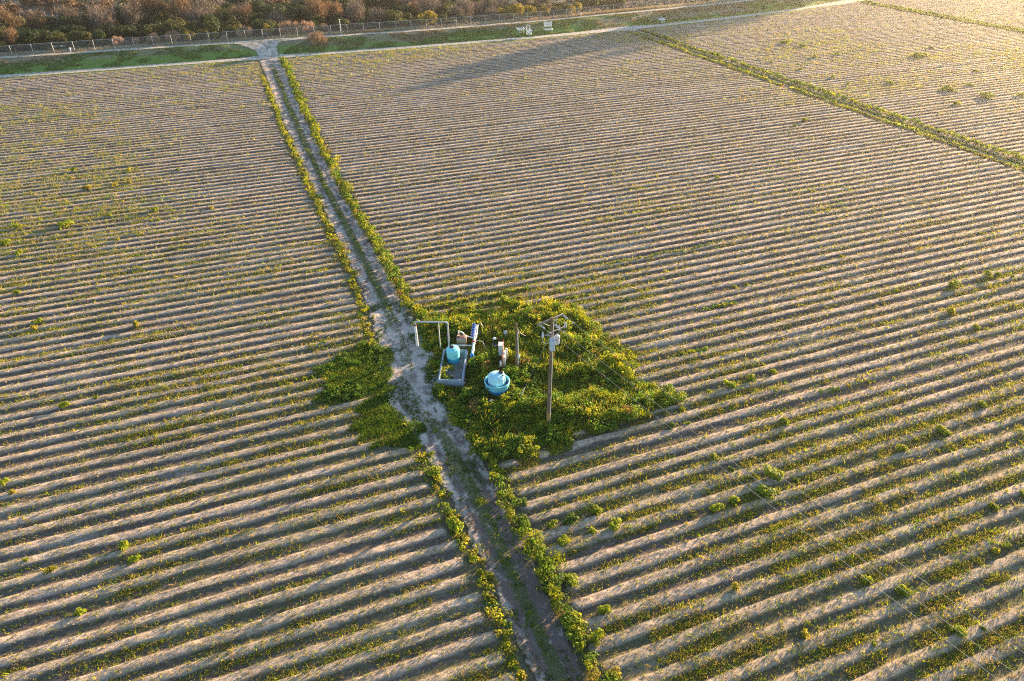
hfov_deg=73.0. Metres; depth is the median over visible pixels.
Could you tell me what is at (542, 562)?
weed bush
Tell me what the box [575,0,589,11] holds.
bushy tree
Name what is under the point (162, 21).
bushy tree
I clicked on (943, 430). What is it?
weed bush
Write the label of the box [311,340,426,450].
track side weeds
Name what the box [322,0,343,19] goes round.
bare tree
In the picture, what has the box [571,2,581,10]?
leafy shrub
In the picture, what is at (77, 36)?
bushy tree
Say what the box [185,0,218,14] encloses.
bare tree
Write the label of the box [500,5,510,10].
bushy tree
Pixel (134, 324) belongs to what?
weed bush
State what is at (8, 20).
bare tree
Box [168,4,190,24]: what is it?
bare tree
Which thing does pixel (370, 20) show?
bushy tree
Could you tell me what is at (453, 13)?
bare tree
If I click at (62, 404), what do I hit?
weed bush
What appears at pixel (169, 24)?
bushy tree
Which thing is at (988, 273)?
weed bush
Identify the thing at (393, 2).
bare tree
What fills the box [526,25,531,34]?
seat frame stack
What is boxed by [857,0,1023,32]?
path verge weeds
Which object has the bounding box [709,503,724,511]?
weed bush
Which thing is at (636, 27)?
field edge road
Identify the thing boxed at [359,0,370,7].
bushy tree
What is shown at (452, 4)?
bushy tree
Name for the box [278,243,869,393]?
furrow weeds
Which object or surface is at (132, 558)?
weed bush
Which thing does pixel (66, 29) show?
bushy tree
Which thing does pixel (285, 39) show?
levee road
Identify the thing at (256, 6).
bushy tree
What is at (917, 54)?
weed bush
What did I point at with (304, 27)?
dry shrub
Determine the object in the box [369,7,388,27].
bare tree
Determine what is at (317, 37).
dry brush
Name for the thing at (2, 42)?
bushy tree
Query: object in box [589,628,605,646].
weed bush
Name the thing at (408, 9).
bushy tree
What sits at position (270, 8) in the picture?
bushy tree
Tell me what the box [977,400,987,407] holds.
weed bush
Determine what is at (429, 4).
bare tree
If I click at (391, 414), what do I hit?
yard grass
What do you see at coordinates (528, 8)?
leafy shrub
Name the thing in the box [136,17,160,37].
bushy tree
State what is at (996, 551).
weed bush
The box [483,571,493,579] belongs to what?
weed bush
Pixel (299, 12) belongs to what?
bushy tree
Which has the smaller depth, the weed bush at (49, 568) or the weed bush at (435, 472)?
the weed bush at (49, 568)
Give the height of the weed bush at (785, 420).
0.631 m
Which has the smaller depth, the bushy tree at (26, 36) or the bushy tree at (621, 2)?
the bushy tree at (26, 36)
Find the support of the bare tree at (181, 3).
on the woodland floor
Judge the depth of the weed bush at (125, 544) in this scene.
49.42 m
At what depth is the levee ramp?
188.53 m
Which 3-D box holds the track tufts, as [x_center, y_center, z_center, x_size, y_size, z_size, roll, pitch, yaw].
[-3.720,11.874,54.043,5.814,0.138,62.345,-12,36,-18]
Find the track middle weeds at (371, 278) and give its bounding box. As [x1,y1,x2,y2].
[272,70,560,680]
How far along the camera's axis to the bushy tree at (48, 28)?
196.56 m
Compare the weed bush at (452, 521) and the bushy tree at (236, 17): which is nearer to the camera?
the weed bush at (452, 521)
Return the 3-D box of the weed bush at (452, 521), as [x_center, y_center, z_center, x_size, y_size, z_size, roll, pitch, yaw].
[-4.062,13.558,51.107,1.380,0.810,2.058,-17,37,-24]
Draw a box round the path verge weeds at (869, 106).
[642,30,1023,160]
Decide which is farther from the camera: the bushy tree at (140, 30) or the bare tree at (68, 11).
the bare tree at (68, 11)
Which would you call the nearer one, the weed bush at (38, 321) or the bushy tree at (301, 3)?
the weed bush at (38, 321)
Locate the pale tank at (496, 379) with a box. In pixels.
[488,370,507,387]
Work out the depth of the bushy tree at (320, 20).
214.99 m
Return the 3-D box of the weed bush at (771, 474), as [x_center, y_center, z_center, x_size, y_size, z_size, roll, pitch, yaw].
[20.764,10.625,55.324,1.610,0.880,2.058,-23,40,-30]
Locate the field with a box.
[0,0,1023,680]
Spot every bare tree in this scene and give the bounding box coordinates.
[0,7,28,30]
[0,27,22,51]
[22,11,48,29]
[49,4,84,25]
[83,11,94,30]
[84,0,117,41]
[117,0,143,34]
[136,0,171,21]
[165,0,193,20]
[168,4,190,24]
[184,1,213,22]
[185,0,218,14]
[227,1,251,27]
[264,6,286,30]
[302,0,328,20]
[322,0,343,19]
[344,0,365,26]
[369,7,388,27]
[384,0,401,7]
[401,0,418,6]
[404,0,422,16]
[415,0,439,12]
[434,0,441,14]
[440,0,449,6]
[445,4,465,20]
[454,0,475,19]
[471,0,483,16]
[477,0,489,13]
[484,6,498,19]
[488,0,501,10]
[494,0,507,5]
[519,0,530,5]
[536,0,551,8]
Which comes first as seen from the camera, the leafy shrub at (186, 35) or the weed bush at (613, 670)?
the weed bush at (613, 670)
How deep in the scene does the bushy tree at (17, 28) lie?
196.99 m
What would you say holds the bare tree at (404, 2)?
on the woodland floor
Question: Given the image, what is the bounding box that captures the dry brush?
[305,31,327,43]
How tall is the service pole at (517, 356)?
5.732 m
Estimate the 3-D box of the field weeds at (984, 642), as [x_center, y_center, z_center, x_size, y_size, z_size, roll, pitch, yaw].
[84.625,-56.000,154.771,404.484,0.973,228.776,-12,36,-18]
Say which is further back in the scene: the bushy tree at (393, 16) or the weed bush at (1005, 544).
the bushy tree at (393, 16)
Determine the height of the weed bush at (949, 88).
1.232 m
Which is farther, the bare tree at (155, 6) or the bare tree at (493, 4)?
the bare tree at (493, 4)
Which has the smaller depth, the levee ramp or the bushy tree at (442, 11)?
the levee ramp
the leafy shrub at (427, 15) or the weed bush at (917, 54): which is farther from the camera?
the leafy shrub at (427, 15)
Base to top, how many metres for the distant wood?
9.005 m
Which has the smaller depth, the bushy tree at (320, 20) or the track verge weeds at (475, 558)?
the track verge weeds at (475, 558)
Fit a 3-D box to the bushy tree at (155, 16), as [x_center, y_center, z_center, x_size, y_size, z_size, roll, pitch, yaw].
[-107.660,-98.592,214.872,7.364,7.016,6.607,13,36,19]
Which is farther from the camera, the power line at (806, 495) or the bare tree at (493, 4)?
the bare tree at (493, 4)
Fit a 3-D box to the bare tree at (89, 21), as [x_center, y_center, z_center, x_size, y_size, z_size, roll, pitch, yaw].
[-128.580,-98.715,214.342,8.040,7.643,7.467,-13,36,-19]
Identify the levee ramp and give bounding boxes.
[232,40,282,56]
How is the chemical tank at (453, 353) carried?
in the concrete basin
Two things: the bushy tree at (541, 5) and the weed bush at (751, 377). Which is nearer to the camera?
the weed bush at (751, 377)
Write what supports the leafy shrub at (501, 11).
on the levee
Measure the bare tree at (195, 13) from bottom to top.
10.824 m
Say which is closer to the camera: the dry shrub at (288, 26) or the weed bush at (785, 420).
the weed bush at (785, 420)
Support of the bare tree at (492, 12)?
on the levee
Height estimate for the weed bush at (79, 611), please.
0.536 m
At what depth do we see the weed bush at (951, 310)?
76.01 m
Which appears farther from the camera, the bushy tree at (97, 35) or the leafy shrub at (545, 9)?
the leafy shrub at (545, 9)
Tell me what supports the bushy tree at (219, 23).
on the woodland floor
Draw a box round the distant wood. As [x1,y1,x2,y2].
[0,0,533,23]
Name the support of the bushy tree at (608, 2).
on the woodland floor
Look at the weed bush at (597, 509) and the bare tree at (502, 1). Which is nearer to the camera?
the weed bush at (597, 509)
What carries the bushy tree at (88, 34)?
on the levee
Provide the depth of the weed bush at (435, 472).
55.47 m
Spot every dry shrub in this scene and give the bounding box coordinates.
[112,36,123,45]
[132,39,139,43]
[146,32,161,42]
[164,30,180,41]
[236,24,252,37]
[279,20,299,33]
[300,20,314,33]
[318,23,331,31]
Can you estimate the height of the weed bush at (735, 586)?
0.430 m
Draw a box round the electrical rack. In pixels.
[498,340,507,368]
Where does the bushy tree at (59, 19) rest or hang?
on the woodland floor
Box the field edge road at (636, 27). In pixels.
[0,0,862,77]
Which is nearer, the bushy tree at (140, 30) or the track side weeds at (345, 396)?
the track side weeds at (345, 396)
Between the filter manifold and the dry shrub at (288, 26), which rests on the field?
the filter manifold
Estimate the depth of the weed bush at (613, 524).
50.84 m
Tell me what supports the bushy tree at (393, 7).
on the woodland floor
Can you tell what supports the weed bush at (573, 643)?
on the field
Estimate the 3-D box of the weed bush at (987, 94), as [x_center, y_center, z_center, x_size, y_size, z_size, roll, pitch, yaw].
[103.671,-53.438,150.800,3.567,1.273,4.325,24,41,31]
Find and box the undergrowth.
[6,0,710,53]
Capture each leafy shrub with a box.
[181,28,195,40]
[212,31,218,38]
[261,23,274,32]
[309,20,319,32]
[417,10,437,24]
[493,7,512,19]
[506,2,523,18]
[522,5,538,15]
[540,7,549,13]
[566,6,575,12]
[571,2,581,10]
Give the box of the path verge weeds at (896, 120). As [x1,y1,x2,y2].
[635,31,1023,164]
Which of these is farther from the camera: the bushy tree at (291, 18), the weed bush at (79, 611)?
the bushy tree at (291, 18)
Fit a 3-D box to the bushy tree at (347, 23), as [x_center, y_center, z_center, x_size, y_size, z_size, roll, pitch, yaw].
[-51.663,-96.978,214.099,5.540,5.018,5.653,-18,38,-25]
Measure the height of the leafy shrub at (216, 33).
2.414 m
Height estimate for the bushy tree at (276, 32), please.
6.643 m
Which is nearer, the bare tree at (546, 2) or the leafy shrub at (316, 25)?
the leafy shrub at (316, 25)
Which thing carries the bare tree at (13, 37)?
on the levee
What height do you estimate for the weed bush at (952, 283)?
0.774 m
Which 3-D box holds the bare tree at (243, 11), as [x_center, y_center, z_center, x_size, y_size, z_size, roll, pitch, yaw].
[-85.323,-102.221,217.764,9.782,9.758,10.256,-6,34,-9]
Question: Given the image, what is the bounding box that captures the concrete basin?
[437,349,467,386]
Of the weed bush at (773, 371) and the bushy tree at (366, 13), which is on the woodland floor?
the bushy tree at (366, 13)
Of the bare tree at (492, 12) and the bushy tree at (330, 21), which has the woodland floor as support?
the bushy tree at (330, 21)
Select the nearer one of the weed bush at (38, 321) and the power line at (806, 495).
the power line at (806, 495)
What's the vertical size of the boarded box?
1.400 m
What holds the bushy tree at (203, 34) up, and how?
on the levee
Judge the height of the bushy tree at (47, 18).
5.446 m
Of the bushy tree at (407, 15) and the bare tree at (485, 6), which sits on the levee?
the bushy tree at (407, 15)
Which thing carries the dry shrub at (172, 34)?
on the levee
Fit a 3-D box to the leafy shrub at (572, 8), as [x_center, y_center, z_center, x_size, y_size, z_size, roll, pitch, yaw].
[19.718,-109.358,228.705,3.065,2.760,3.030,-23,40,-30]
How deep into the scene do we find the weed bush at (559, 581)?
46.68 m
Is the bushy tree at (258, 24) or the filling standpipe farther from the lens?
the bushy tree at (258, 24)
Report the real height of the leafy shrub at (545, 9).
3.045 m
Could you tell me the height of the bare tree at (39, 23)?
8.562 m
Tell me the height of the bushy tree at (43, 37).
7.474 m
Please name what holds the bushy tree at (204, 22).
on the levee
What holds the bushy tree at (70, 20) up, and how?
on the woodland floor
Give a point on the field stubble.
(534, 300)
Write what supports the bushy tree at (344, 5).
on the woodland floor
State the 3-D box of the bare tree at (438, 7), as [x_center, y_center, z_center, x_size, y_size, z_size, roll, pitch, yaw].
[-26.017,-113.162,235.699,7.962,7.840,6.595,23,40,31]
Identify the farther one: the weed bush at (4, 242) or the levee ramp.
the levee ramp
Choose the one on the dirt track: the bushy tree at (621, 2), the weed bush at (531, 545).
the weed bush at (531, 545)
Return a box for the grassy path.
[627,30,1023,165]
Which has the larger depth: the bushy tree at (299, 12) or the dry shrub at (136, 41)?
the bushy tree at (299, 12)
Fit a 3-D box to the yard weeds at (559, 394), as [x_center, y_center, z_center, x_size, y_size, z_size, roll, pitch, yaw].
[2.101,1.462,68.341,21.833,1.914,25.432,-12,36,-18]
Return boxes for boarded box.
[456,335,466,349]
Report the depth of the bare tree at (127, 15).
207.40 m
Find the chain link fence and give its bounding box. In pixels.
[0,0,727,54]
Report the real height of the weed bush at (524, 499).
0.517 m
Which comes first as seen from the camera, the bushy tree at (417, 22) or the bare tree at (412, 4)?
the bushy tree at (417, 22)
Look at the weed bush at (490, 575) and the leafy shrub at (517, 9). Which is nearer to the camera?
the weed bush at (490, 575)
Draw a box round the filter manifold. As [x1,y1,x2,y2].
[451,323,486,359]
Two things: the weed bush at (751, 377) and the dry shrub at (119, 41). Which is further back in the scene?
the dry shrub at (119, 41)
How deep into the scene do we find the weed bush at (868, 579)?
47.09 m
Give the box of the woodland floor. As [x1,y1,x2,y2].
[1,0,690,48]
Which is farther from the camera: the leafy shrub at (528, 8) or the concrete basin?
the leafy shrub at (528, 8)
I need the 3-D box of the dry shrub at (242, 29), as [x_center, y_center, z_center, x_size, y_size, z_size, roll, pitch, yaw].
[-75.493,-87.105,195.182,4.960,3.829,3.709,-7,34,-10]
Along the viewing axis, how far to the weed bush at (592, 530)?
50.76 m
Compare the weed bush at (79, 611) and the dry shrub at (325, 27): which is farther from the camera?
the dry shrub at (325, 27)
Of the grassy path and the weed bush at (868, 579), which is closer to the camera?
the weed bush at (868, 579)
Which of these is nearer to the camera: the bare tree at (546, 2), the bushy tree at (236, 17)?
the bushy tree at (236, 17)
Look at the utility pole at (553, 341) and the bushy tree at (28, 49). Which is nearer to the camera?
the utility pole at (553, 341)
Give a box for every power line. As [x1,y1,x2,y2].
[545,329,996,678]
[560,329,1023,679]
[568,319,1023,652]
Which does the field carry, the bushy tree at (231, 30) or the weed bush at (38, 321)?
the weed bush at (38, 321)
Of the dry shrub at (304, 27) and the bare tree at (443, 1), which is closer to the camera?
the dry shrub at (304, 27)
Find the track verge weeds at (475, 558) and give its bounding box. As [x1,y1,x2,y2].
[260,74,527,680]
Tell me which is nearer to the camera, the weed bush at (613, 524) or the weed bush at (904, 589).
the weed bush at (904, 589)
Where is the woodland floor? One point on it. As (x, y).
(16, 2)
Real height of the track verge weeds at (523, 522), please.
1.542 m
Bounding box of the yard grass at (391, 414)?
[310,300,687,461]
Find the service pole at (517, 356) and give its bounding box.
[515,323,524,368]
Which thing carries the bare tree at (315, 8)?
on the woodland floor
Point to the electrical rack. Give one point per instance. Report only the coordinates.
(502, 353)
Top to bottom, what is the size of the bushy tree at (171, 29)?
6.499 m
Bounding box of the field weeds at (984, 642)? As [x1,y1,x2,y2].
[0,0,1023,680]
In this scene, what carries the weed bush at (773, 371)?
on the field
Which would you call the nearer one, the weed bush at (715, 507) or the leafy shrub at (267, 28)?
the weed bush at (715, 507)
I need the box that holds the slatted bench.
[544,21,551,29]
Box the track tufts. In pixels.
[369,300,583,680]
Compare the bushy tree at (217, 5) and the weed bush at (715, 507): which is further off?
the bushy tree at (217, 5)
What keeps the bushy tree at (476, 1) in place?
on the woodland floor
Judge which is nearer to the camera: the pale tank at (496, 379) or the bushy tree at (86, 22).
the pale tank at (496, 379)
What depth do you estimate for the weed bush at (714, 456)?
57.10 m
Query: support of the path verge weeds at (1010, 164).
on the field
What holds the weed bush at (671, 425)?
on the field
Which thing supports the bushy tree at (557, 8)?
on the levee
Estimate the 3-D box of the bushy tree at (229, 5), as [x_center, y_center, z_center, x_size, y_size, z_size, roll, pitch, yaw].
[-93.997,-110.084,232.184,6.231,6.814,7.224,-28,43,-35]
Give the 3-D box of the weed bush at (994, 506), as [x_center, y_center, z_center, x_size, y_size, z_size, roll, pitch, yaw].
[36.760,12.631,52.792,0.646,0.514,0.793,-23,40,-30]
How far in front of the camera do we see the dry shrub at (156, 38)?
188.42 m
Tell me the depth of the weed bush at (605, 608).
45.04 m
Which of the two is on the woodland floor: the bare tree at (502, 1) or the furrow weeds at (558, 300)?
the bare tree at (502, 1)
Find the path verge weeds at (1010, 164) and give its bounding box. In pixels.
[631,30,1023,170]
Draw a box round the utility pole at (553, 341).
[537,313,567,424]
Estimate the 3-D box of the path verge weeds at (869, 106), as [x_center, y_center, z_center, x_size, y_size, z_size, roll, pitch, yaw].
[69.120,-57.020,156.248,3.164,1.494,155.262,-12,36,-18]
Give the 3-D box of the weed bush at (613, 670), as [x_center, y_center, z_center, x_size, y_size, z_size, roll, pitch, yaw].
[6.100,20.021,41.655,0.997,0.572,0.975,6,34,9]
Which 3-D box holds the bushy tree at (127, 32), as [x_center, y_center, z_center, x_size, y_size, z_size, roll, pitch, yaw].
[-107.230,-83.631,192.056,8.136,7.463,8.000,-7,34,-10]
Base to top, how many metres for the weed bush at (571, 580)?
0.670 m
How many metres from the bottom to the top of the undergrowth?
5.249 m
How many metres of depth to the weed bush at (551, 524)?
51.11 m
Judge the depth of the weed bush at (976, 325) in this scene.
73.63 m
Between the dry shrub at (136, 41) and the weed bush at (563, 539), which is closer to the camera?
the weed bush at (563, 539)
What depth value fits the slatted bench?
212.81 m
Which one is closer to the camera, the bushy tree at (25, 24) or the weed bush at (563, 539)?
the weed bush at (563, 539)
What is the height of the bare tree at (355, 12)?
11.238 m
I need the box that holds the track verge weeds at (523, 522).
[278,57,622,680]
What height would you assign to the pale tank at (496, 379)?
1.865 m
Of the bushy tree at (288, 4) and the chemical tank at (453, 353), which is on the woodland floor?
the bushy tree at (288, 4)
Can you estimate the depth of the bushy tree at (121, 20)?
216.77 m
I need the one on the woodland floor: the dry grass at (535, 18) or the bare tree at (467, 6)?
the bare tree at (467, 6)
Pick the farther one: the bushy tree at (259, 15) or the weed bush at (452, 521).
the bushy tree at (259, 15)
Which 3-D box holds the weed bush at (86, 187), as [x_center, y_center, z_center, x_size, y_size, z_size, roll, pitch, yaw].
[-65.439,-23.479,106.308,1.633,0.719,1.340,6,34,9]
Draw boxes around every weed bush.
[0,239,10,245]
[0,477,8,485]
[8,489,15,494]
[12,223,21,227]
[14,249,22,255]
[31,317,42,324]
[43,565,56,573]
[57,219,73,228]
[58,401,69,407]
[73,608,86,615]
[78,185,91,189]
[119,540,128,550]
[126,320,139,326]
[126,554,140,565]
[426,465,441,478]
[446,515,463,533]
[475,496,482,505]
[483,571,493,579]
[520,497,526,505]
[522,541,538,553]
[534,573,565,595]
[538,555,554,574]
[547,519,557,528]
[557,534,570,547]
[562,512,578,525]
[563,611,583,629]
[564,573,578,586]
[572,627,584,644]
[587,526,596,532]
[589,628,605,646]
[590,504,602,514]
[597,604,611,615]
[605,666,620,680]
[609,517,621,530]
[668,422,675,429]
[709,453,718,460]
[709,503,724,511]
[723,379,735,387]
[728,495,739,505]
[731,582,738,590]
[748,374,755,380]
[754,483,779,499]
[763,463,783,480]
[769,369,777,373]
[780,417,789,424]
[796,628,810,639]
[861,574,873,584]
[895,584,913,596]
[896,444,908,451]
[910,52,927,57]
[933,424,952,435]
[940,85,958,91]
[946,307,955,313]
[948,280,961,286]
[949,625,967,637]
[971,323,980,329]
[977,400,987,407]
[979,92,996,98]
[983,270,993,277]
[987,502,999,509]
[991,547,1000,554]
[1001,541,1011,548]
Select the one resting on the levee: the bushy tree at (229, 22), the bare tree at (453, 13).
the bushy tree at (229, 22)
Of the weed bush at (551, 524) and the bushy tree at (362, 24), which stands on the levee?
the bushy tree at (362, 24)
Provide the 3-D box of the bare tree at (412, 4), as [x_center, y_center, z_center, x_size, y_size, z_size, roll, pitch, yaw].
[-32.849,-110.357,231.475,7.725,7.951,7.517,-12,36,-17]
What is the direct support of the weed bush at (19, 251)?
on the field
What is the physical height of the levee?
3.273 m
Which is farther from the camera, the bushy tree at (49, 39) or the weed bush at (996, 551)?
the bushy tree at (49, 39)
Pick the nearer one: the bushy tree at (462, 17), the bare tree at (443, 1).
the bushy tree at (462, 17)
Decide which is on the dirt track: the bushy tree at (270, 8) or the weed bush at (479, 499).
the weed bush at (479, 499)
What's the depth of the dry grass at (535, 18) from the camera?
211.06 m
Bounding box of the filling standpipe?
[414,321,449,348]
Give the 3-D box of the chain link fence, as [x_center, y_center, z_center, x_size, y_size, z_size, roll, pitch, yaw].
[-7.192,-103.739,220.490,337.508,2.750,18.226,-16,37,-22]
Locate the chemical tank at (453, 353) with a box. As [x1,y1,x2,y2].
[446,345,459,363]
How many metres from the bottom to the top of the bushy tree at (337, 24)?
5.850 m
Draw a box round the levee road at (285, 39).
[0,0,752,57]
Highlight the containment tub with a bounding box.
[484,375,509,395]
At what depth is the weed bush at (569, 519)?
51.41 m
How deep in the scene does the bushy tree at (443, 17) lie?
211.16 m
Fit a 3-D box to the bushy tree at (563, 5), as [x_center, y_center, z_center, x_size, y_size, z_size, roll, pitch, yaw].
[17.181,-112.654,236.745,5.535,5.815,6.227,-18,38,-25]
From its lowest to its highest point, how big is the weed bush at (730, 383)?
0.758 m
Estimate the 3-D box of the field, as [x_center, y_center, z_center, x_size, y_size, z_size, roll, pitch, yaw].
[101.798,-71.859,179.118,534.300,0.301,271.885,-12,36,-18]
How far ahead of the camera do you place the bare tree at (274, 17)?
211.00 m
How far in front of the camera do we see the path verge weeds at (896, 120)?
145.70 m
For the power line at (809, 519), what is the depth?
38.33 m
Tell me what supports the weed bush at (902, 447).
on the field
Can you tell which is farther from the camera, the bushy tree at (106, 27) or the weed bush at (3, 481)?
the bushy tree at (106, 27)
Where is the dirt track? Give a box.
[259,58,586,680]
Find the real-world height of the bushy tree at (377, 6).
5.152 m
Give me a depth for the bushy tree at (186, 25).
199.67 m
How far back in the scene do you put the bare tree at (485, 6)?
241.90 m
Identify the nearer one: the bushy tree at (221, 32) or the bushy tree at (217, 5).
the bushy tree at (221, 32)
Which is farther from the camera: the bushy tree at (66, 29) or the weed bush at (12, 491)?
the bushy tree at (66, 29)
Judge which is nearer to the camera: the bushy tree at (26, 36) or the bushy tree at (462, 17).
the bushy tree at (26, 36)
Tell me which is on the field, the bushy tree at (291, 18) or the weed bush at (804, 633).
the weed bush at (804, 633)
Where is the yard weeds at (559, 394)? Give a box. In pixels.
[418,295,686,461]
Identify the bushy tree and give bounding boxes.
[0,30,12,49]
[13,27,31,30]
[14,29,42,49]
[18,18,28,27]
[18,42,41,50]
[33,29,63,49]
[35,15,53,25]
[35,26,55,30]
[43,31,67,48]
[50,16,69,26]
[52,13,84,30]
[56,24,87,43]
[66,31,85,46]
[68,30,96,47]
[81,10,101,28]
[89,28,111,45]
[92,22,121,41]
[107,25,141,44]
[113,14,137,24]
[114,5,139,16]
[116,24,145,39]
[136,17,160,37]
[143,21,169,42]
[151,12,172,21]
[151,18,170,41]
[163,26,191,41]
[164,17,186,33]
[184,20,196,39]
[188,14,220,39]
[196,29,209,38]
[210,19,224,31]
[211,4,221,17]
[213,9,228,26]
[217,24,238,38]
[220,20,243,36]
[221,3,235,8]
[224,28,233,37]
[226,13,246,26]
[245,0,269,13]
[247,12,267,25]
[250,18,274,35]
[259,4,286,18]
[261,20,280,35]
[280,2,294,11]
[281,14,300,30]
[283,4,291,17]
[285,4,310,24]
[293,0,308,7]
[310,15,329,28]
[327,14,341,27]
[331,0,354,17]
[331,17,347,31]
[342,18,353,30]
[347,7,367,21]
[353,19,370,29]
[357,18,375,28]
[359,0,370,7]
[370,0,384,11]
[373,2,387,14]
[385,9,407,27]
[387,5,400,10]
[395,4,417,24]
[398,11,412,26]
[409,16,421,25]
[438,14,448,22]
[439,3,452,19]
[445,1,457,18]
[453,14,467,21]
[469,0,482,4]
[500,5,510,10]
[532,3,550,16]
[550,6,563,14]
[554,2,570,11]
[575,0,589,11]
[588,0,603,11]
[599,0,619,9]
[614,0,626,8]
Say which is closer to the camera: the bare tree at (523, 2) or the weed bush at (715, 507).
the weed bush at (715, 507)
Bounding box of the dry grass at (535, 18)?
[0,0,726,56]
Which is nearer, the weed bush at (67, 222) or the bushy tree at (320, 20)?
the weed bush at (67, 222)
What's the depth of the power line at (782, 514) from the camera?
39.11 m
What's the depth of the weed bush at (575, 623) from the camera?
44.27 m
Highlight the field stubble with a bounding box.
[0,0,1023,680]
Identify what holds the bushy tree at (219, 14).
on the woodland floor
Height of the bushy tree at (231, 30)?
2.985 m
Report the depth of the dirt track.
58.92 m
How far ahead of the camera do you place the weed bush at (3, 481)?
54.59 m
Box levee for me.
[0,0,863,78]
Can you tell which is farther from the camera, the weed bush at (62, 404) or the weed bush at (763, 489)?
the weed bush at (62, 404)
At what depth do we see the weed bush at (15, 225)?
94.41 m
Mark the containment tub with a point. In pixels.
(499, 390)
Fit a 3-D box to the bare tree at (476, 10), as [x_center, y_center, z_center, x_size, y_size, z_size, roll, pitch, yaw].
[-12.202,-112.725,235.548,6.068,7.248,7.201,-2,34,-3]
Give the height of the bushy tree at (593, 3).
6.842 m
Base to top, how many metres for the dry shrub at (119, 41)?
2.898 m
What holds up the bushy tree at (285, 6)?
on the woodland floor
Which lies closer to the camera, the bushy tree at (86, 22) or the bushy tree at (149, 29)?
the bushy tree at (149, 29)
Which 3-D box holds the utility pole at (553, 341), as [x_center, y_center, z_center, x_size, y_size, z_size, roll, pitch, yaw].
[3.316,3.107,57.601,2.720,11.550,0.987,-23,40,-30]
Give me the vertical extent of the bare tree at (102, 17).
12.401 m
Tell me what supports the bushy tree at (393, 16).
on the levee
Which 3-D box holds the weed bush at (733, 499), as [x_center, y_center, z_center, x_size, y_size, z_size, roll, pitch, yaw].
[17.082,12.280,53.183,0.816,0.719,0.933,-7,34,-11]
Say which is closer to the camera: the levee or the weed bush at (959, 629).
the weed bush at (959, 629)
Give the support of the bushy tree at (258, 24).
on the levee
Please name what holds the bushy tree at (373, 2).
on the woodland floor
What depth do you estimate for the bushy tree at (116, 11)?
219.50 m
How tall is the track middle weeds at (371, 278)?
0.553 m

